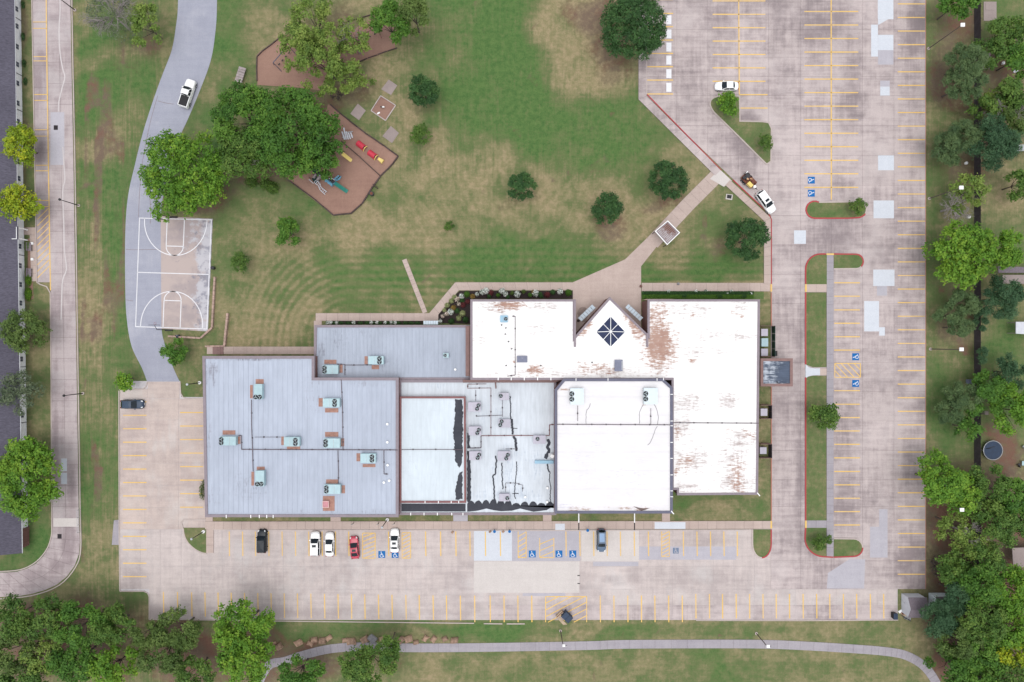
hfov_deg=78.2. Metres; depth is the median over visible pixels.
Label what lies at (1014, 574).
tree
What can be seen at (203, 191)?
tree
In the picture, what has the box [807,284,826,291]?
sidewalk
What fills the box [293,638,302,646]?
boulder
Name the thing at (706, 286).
sidewalk
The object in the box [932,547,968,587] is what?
tree
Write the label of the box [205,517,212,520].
sidewalk
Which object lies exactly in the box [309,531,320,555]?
parked car
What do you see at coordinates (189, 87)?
pickup truck
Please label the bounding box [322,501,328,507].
roof hatch
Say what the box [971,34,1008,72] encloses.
tree
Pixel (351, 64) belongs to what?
tree
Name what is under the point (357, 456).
walk pad
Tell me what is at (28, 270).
park bench
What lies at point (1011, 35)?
tree
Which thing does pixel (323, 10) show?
tree
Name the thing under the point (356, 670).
tree
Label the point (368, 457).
rooftop air conditioner
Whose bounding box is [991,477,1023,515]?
tree
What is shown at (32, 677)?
tree
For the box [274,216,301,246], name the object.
tree
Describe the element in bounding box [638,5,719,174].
sidewalk
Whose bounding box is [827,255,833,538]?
sidewalk
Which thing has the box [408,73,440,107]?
oak tree
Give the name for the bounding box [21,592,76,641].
tree
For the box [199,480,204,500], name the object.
shrub
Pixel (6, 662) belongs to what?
tree
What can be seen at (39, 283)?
kerb
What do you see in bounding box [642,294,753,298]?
hedge
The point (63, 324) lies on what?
road
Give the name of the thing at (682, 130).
kerb
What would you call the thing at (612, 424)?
roof pipe
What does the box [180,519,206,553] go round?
kerb island
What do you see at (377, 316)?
sidewalk
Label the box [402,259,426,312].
garden path
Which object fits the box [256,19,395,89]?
playground ground
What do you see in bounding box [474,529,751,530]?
kerb
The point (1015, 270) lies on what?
patio roof
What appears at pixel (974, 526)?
bare tree
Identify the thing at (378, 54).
timber border
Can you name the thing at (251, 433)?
roof pipe
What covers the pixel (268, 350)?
sidewalk
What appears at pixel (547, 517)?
sidewalk
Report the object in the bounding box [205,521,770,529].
sidewalk
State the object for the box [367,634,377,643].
boulder
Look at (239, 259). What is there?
tree
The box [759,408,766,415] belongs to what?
ground air conditioner
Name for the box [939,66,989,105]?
pine tree
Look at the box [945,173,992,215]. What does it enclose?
tree
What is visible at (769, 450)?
screen fence
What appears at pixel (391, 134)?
paved square
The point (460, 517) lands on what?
sidewalk
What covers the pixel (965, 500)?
tree
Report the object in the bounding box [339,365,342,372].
walk pad
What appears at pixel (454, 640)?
boulder
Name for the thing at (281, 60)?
swing set
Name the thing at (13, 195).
tree
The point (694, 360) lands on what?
school building
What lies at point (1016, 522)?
tree
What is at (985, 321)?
cedar tree
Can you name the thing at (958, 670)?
tree
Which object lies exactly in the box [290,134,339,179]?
tree
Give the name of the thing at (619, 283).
plaza
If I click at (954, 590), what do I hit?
cedar tree
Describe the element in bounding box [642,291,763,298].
planting bed
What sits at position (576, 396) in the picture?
rooftop air conditioner
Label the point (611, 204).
oak tree
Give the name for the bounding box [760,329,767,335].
ground air conditioner
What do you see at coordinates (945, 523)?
tree
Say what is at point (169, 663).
tree
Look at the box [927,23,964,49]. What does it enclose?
street lamp
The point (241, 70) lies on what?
picnic table
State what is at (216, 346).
garden wall
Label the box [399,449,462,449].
roof pipe
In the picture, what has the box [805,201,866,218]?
kerb island
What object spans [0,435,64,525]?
tree
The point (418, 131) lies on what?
tree
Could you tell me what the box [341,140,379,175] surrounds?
timber border
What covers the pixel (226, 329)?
garden wall
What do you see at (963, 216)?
bare tree
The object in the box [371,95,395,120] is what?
sand square
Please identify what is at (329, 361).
walk pad
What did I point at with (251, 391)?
walk pad
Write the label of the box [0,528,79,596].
road
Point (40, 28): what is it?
parking bay
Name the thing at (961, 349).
street lamp
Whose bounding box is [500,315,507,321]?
rooftop air conditioner
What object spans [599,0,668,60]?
oak tree
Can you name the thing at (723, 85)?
parked car
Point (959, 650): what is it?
tree
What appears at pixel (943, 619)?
cedar tree
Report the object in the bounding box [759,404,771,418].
screen fence
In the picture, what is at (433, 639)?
boulder
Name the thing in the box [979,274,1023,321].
cedar tree
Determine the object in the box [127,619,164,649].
tree
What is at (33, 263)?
sidewalk
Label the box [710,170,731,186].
sidewalk
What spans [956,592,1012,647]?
tree
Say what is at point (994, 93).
tree
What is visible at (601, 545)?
parked car
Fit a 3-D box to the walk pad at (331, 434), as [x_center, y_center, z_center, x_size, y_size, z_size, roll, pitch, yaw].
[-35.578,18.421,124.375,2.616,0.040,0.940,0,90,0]
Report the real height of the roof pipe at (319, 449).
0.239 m
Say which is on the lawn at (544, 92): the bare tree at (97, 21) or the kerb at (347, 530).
the bare tree at (97, 21)
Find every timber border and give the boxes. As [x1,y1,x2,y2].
[256,36,282,80]
[284,176,380,215]
[330,104,398,175]
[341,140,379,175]
[360,47,396,61]
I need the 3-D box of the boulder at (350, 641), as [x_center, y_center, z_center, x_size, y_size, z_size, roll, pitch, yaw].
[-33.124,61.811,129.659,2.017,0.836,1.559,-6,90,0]
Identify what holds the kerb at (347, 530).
on the parking lot at (640, 574)
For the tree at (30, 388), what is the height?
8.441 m
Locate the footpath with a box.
[261,639,939,681]
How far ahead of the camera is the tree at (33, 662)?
122.52 m
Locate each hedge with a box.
[642,291,753,294]
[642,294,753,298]
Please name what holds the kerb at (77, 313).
on the lawn at (544, 92)
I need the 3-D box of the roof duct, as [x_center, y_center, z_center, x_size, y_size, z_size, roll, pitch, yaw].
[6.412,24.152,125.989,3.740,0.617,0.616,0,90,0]
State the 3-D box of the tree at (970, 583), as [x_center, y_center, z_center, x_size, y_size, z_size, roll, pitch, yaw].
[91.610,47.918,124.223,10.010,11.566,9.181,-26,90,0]
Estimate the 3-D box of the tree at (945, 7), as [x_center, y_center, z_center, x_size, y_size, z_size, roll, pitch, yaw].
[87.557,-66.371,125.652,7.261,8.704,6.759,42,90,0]
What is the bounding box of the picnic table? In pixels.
[235,66,245,82]
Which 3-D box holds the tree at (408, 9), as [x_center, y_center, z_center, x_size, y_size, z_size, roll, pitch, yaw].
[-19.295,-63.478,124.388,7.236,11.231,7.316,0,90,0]
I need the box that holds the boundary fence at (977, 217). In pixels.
[974,0,981,679]
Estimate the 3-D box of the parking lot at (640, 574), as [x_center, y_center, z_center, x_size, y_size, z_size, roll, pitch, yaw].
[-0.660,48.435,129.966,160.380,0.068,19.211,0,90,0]
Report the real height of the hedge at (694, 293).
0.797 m
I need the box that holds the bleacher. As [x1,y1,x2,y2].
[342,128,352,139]
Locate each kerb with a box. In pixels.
[0,0,52,571]
[0,0,81,598]
[118,391,119,590]
[120,591,473,623]
[179,382,202,398]
[207,529,473,530]
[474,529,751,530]
[646,48,646,93]
[647,94,720,169]
[696,620,897,620]
[733,180,771,283]
[771,292,771,325]
[771,387,771,519]
[925,0,925,588]
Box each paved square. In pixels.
[350,104,365,119]
[382,80,396,94]
[383,126,398,142]
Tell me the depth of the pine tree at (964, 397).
124.01 m
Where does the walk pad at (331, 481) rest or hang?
on the school building at (694, 360)
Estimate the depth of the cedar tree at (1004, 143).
122.09 m
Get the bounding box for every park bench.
[26,242,32,250]
[26,268,30,276]
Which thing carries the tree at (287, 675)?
on the lawn at (544, 92)
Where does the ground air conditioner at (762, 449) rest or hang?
on the lawn at (544, 92)
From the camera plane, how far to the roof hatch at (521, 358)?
123.30 m
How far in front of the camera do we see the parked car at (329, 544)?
128.98 m
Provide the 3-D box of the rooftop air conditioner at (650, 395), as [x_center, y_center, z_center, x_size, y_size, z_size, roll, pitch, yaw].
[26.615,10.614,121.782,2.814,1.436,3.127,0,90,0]
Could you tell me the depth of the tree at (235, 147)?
121.41 m
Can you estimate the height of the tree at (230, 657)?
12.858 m
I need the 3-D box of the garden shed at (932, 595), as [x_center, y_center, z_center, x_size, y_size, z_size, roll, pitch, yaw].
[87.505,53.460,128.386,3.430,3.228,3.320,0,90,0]
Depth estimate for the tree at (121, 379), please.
126.49 m
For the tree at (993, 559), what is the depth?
122.78 m
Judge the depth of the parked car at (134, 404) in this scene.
128.82 m
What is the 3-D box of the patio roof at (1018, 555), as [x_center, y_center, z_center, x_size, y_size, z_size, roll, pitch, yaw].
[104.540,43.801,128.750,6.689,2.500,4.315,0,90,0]
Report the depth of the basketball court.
129.95 m
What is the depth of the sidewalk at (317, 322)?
129.93 m
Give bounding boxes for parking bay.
[33,0,50,289]
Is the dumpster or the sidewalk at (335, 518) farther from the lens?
the sidewalk at (335, 518)
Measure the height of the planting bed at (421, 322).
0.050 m
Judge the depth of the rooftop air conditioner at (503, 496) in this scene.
125.27 m
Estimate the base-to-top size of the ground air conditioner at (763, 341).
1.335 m
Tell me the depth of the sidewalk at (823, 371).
129.86 m
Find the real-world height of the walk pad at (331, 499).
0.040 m
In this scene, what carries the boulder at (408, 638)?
on the lawn at (544, 92)
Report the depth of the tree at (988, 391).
123.45 m
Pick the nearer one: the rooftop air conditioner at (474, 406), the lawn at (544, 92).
the rooftop air conditioner at (474, 406)
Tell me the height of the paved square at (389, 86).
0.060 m
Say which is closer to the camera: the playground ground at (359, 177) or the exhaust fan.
the exhaust fan
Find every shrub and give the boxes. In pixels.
[24,287,31,300]
[25,274,31,286]
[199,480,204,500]
[244,176,258,188]
[259,178,271,189]
[265,181,279,194]
[483,287,488,293]
[514,291,520,297]
[565,289,571,295]
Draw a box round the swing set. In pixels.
[273,49,295,71]
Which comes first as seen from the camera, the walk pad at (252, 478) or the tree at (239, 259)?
the walk pad at (252, 478)
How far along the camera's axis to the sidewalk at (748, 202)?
129.87 m
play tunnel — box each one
[356,140,367,151]
[367,150,378,159]
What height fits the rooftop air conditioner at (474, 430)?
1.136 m
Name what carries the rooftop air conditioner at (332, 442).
on the school building at (694, 360)
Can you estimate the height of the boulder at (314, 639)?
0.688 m
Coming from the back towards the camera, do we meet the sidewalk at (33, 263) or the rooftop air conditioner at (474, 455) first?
the sidewalk at (33, 263)
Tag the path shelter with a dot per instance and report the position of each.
(667, 232)
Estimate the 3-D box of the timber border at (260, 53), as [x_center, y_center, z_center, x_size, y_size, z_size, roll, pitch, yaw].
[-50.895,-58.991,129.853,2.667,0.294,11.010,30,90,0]
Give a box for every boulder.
[275,642,283,650]
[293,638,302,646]
[311,637,317,642]
[318,637,325,643]
[325,634,332,641]
[346,638,355,644]
[360,635,368,643]
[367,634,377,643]
[397,636,404,644]
[404,635,412,643]
[422,634,428,641]
[430,635,436,643]
[450,637,457,643]
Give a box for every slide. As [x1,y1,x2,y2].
[333,181,347,192]
[341,152,351,161]
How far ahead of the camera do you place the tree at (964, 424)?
124.69 m
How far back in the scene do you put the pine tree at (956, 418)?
125.04 m
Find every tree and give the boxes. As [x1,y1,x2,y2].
[0,121,37,167]
[0,180,44,222]
[0,307,52,354]
[0,369,45,415]
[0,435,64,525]
[0,592,34,640]
[0,631,41,676]
[0,660,48,681]
[18,634,76,676]
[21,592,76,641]
[43,640,97,681]
[51,599,117,651]
[78,0,142,42]
[82,643,140,681]
[86,600,137,647]
[112,371,134,392]
[127,0,162,48]
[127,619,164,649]
[134,126,230,222]
[134,627,187,674]
[153,604,203,654]
[158,337,187,365]
[171,654,216,681]
[208,79,287,145]
[211,597,275,652]
[214,121,273,180]
[215,628,275,681]
[230,251,251,273]
[247,85,347,181]
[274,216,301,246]
[276,21,315,72]
[276,653,326,681]
[287,0,341,64]
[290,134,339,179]
[294,32,364,97]
[323,58,376,93]
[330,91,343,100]
[333,14,371,54]
[335,643,398,681]
[338,23,364,53]
[368,0,411,44]
[374,632,403,665]
[395,0,430,36]
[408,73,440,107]
[408,122,432,144]
[444,220,454,230]
[506,171,537,201]
[590,190,625,224]
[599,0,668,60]
[647,159,689,200]
[715,90,738,117]
[724,217,771,262]
[758,133,772,151]
[807,402,840,430]
[808,533,826,550]
[824,534,832,544]
[846,198,868,215]
[915,447,968,507]
[917,595,966,638]
[921,219,1001,290]
[923,641,983,681]
[928,555,939,575]
[929,129,969,166]
[930,621,984,661]
[931,301,968,326]
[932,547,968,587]
[933,399,965,424]
[933,503,969,541]
[935,0,981,20]
[938,579,973,615]
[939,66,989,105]
[939,192,977,225]
[941,380,983,410]
[942,41,988,76]
[943,318,975,337]
[944,470,984,516]
[945,118,986,150]
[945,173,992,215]
[947,287,984,316]
[949,521,993,560]
[952,416,986,442]
[952,522,988,545]
[954,561,1008,610]
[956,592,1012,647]
[957,629,1009,677]
[962,665,997,681]
[963,368,1012,418]
[963,539,1007,585]
[964,94,1000,120]
[965,112,1023,172]
[966,462,1013,503]
[969,498,1013,540]
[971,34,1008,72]
[972,310,989,331]
[975,346,988,364]
[975,658,1023,681]
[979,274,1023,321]
[982,84,1013,115]
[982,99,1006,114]
[983,226,1023,269]
[984,14,1023,48]
[985,563,1023,615]
[989,380,1023,437]
[990,352,1023,390]
[990,504,1023,549]
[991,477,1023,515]
[992,600,1023,651]
[993,74,1023,112]
[994,106,1023,135]
[996,41,1023,80]
[996,641,1023,672]
[1001,168,1023,202]
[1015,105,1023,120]
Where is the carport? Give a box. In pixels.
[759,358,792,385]
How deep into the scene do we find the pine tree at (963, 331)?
124.53 m
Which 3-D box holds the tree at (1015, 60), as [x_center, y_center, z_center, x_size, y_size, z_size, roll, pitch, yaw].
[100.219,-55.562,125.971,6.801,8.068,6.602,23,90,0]
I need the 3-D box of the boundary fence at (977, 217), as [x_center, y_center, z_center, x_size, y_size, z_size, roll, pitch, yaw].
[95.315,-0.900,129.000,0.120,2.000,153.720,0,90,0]
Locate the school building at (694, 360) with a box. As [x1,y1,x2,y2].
[202,297,759,517]
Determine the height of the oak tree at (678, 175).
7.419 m
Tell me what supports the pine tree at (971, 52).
on the lawn at (544, 92)
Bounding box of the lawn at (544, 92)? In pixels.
[0,0,1023,681]
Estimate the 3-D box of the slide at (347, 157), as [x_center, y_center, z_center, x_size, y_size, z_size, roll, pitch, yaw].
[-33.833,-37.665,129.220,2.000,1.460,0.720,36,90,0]
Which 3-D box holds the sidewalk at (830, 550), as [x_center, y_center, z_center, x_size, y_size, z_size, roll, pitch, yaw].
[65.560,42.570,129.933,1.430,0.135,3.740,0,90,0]
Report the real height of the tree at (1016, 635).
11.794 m
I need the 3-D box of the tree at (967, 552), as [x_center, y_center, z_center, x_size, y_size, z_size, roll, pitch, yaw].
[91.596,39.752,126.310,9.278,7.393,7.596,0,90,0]
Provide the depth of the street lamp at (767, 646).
126.48 m
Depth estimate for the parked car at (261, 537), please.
128.71 m
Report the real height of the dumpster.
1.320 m
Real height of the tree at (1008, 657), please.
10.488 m
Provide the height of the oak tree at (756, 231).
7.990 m
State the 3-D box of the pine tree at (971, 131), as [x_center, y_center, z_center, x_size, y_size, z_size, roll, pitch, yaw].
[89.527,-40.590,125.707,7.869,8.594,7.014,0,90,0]
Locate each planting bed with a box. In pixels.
[28,239,33,299]
[334,321,422,323]
[438,291,572,323]
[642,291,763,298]
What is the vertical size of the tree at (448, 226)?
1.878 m
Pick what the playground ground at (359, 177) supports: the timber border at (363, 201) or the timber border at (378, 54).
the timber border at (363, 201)
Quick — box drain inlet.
[726,194,732,199]
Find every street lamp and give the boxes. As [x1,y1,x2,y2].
[62,392,84,396]
[755,632,769,647]
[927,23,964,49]
[928,186,963,199]
[929,348,964,350]
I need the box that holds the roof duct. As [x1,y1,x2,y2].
[535,460,553,463]
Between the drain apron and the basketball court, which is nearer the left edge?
the drain apron
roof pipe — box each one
[241,449,395,450]
[251,400,253,465]
[341,380,343,442]
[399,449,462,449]
[481,424,553,435]
[556,424,669,424]
[673,422,758,423]
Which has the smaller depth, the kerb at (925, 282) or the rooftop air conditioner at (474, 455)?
the rooftop air conditioner at (474, 455)
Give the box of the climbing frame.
[309,169,340,193]
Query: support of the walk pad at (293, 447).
on the school building at (694, 360)
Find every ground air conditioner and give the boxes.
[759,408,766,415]
[759,446,766,453]
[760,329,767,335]
[760,338,767,345]
[760,349,767,355]
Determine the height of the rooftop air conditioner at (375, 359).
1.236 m
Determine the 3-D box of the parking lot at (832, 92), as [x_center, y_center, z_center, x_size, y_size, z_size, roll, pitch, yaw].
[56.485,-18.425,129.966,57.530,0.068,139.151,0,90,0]
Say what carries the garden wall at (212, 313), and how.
on the lawn at (544, 92)
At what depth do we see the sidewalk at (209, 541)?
129.85 m
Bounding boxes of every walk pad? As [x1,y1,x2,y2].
[223,430,234,434]
[250,385,252,397]
[251,472,253,485]
[256,379,263,383]
[287,446,299,448]
[319,398,322,406]
[323,496,334,510]
[324,360,335,363]
[325,408,337,411]
[325,432,337,436]
[326,479,337,483]
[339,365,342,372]
[356,453,359,460]
[363,464,374,466]
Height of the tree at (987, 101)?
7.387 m
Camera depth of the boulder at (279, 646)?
129.41 m
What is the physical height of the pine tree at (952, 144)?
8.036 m
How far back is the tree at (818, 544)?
127.44 m
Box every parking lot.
[120,381,204,528]
[120,529,897,621]
[647,0,924,588]
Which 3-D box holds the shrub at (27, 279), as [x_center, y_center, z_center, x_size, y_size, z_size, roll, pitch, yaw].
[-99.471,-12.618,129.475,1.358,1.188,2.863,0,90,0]
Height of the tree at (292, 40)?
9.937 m
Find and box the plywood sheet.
[558,617,566,624]
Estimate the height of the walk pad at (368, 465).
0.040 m
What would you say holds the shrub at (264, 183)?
on the lawn at (544, 92)
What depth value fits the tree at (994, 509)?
122.86 m
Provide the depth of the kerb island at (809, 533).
129.87 m
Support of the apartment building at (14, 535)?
on the lawn at (544, 92)
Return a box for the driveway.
[125,0,216,381]
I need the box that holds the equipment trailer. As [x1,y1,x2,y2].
[740,171,756,188]
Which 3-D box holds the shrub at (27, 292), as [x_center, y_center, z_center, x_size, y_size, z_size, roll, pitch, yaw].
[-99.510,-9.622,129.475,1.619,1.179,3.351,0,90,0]
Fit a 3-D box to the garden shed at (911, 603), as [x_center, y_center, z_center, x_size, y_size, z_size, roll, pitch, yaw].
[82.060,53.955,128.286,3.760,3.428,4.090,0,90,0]
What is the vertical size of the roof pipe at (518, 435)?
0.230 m
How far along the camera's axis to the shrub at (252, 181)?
129.25 m
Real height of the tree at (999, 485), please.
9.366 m
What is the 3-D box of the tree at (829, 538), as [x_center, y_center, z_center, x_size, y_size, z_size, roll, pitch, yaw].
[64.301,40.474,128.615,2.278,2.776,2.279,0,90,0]
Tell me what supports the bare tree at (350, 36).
on the playground ground at (269, 73)
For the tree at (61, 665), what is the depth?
122.31 m
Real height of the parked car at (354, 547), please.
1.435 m
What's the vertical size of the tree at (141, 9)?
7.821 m
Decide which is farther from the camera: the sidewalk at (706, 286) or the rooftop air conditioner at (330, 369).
the sidewalk at (706, 286)
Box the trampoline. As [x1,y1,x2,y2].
[983,441,1002,459]
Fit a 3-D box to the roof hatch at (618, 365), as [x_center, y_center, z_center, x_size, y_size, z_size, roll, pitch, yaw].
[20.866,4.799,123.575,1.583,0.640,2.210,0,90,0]
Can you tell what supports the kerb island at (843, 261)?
on the parking lot at (832, 92)
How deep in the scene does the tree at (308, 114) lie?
119.83 m
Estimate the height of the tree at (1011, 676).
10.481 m
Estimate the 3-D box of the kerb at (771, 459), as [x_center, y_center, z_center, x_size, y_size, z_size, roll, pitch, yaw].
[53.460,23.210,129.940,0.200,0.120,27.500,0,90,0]
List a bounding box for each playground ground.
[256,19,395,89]
[287,104,396,213]
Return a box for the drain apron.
[112,520,118,544]
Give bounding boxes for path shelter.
[652,221,679,246]
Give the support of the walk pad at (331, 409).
on the school building at (694, 360)
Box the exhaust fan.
[548,453,553,457]
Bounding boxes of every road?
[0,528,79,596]
[48,0,78,527]
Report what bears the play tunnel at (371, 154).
on the playground ground at (359, 177)
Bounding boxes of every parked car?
[120,399,144,409]
[256,529,267,552]
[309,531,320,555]
[324,532,334,556]
[348,536,359,558]
[389,528,399,552]
[596,528,606,551]
[715,80,738,91]
[755,189,775,213]
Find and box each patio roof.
[994,266,1023,273]
[995,275,1023,283]
[1005,545,1023,566]
[1007,322,1023,333]
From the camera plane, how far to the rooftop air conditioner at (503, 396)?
125.27 m
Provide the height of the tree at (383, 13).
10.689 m
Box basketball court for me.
[135,216,212,330]
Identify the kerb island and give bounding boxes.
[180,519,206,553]
[709,95,771,164]
[752,529,771,557]
[804,528,832,557]
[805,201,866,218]
[805,253,826,283]
[805,292,825,366]
[805,376,825,519]
[834,253,863,269]
[834,538,862,557]
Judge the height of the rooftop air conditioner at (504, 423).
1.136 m
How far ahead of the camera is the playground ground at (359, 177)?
129.95 m
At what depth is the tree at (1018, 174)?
125.41 m
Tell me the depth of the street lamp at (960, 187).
124.53 m
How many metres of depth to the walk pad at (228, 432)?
124.36 m
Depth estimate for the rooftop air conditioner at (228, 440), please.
123.27 m
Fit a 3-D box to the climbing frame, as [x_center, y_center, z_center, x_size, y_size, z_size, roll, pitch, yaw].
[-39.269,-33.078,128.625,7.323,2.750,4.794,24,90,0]
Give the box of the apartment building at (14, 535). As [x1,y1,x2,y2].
[0,0,28,554]
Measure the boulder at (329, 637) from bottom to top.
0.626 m
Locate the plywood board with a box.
[556,609,562,617]
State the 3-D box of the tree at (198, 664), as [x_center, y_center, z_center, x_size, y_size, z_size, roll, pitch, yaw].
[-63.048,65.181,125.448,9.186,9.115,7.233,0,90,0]
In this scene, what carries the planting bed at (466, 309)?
on the lawn at (544, 92)
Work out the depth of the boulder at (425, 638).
129.52 m
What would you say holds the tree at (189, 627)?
on the lawn at (544, 92)
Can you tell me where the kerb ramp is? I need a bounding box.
[805,364,819,377]
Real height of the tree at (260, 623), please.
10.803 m
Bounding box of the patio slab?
[983,2,996,20]
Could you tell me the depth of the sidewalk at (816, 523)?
129.86 m
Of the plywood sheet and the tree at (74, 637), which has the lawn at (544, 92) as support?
the tree at (74, 637)
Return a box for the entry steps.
[213,347,223,353]
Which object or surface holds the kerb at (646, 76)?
on the parking lot at (832, 92)
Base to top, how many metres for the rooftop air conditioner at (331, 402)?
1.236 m
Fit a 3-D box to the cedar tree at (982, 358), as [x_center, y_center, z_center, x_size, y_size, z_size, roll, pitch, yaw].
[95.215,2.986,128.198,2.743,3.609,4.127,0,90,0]
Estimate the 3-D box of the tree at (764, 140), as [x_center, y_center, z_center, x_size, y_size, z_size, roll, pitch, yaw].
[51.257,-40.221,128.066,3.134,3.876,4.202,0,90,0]
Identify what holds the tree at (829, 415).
on the kerb island at (815, 464)
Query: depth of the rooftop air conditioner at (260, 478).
123.27 m
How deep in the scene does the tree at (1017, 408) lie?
123.41 m
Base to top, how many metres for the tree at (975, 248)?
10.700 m
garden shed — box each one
[901,593,928,617]
[928,593,950,612]
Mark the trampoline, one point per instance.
(992, 450)
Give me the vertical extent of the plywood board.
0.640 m
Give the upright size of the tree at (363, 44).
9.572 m
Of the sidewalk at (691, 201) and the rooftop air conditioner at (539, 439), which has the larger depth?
the sidewalk at (691, 201)
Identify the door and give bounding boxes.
[901,600,906,608]
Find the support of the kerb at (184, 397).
on the lawn at (544, 92)
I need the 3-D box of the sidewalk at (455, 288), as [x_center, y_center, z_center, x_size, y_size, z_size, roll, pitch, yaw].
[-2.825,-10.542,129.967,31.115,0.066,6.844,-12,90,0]
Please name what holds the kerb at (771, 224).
on the lawn at (544, 92)
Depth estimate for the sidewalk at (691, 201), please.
129.93 m
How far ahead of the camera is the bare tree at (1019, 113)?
123.50 m
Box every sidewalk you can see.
[24,227,34,234]
[30,235,37,280]
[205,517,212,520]
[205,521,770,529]
[206,530,213,552]
[207,347,313,353]
[314,321,321,324]
[316,313,437,320]
[331,517,340,520]
[430,282,573,313]
[453,515,467,520]
[543,515,551,520]
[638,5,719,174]
[642,283,769,290]
[647,172,717,247]
[662,514,669,520]
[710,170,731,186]
[726,180,770,283]
[805,520,826,527]
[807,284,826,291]
[820,368,826,374]
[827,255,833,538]
[827,539,833,556]
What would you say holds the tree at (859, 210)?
on the kerb island at (827, 210)
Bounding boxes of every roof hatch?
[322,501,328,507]
[517,356,526,361]
[614,360,622,370]
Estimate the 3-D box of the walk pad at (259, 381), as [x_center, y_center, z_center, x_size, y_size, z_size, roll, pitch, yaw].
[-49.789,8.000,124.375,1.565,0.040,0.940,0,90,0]
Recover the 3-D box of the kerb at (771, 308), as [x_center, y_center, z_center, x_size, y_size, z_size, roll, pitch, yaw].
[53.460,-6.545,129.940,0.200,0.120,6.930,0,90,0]
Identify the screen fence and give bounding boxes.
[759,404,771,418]
[759,443,771,457]
[760,326,774,356]
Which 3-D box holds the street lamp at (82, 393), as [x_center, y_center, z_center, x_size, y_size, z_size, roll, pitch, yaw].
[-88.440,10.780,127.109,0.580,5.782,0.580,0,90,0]
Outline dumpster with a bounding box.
[561,609,572,622]
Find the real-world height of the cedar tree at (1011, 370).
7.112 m
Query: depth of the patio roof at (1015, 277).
127.60 m
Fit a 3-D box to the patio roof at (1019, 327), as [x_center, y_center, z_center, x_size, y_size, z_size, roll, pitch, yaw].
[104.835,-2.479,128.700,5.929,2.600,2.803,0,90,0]
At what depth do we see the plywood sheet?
129.88 m
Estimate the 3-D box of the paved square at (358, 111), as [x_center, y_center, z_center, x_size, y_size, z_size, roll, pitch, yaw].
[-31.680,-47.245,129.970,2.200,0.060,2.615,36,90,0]
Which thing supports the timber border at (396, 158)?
on the playground ground at (359, 177)
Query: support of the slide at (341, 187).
on the playground ground at (359, 177)
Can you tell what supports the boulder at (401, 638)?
on the lawn at (544, 92)
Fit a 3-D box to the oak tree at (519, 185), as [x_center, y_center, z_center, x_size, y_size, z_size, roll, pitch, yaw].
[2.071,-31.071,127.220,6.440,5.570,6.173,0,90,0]
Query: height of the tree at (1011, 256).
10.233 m
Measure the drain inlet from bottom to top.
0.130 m
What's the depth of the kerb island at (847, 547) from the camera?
129.87 m
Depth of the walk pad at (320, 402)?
124.36 m
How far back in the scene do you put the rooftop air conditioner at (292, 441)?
123.27 m
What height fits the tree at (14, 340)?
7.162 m
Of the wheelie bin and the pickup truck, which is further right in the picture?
the wheelie bin
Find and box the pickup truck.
[178,79,196,108]
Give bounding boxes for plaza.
[573,238,655,331]
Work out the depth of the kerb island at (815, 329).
129.87 m
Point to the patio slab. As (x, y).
(989, 11)
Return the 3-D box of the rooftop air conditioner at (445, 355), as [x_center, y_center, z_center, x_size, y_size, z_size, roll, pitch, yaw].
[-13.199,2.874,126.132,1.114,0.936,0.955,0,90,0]
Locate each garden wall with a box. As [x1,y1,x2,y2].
[168,277,215,338]
[205,345,225,346]
[223,313,228,344]
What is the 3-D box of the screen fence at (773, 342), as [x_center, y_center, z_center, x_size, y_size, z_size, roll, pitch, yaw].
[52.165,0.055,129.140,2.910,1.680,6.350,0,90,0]
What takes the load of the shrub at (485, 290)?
on the planting bed at (466, 309)
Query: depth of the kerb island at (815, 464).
129.87 m
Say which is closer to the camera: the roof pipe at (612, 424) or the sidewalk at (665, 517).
the roof pipe at (612, 424)
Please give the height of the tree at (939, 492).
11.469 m
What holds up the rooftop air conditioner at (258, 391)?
on the school building at (694, 360)
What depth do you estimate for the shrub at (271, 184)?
129.20 m
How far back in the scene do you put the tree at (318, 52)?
121.25 m
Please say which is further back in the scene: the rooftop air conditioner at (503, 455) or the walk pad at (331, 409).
the rooftop air conditioner at (503, 455)
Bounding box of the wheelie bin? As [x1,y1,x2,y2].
[891,612,897,619]
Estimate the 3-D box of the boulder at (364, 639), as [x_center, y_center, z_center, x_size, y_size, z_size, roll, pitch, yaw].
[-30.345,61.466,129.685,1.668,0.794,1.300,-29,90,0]
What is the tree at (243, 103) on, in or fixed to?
on the lawn at (544, 92)
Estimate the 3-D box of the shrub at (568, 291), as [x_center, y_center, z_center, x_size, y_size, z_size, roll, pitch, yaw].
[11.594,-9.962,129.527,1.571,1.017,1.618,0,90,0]
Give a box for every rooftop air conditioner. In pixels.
[219,436,237,444]
[253,384,263,398]
[255,470,265,486]
[284,437,300,445]
[322,365,338,373]
[323,398,340,406]
[323,438,340,447]
[324,484,341,493]
[360,453,376,462]
[368,356,383,363]
[443,353,448,357]
[468,402,480,411]
[469,426,480,434]
[469,451,480,459]
[498,419,510,427]
[498,451,509,460]
[499,393,508,399]
[499,493,508,500]
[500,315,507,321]
[533,435,545,443]
[569,388,583,404]
[643,388,657,403]
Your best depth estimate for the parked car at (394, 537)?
128.97 m
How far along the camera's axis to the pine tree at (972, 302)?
124.03 m
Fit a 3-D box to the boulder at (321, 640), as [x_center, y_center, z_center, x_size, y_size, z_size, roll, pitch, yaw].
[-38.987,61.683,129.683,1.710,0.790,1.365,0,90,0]

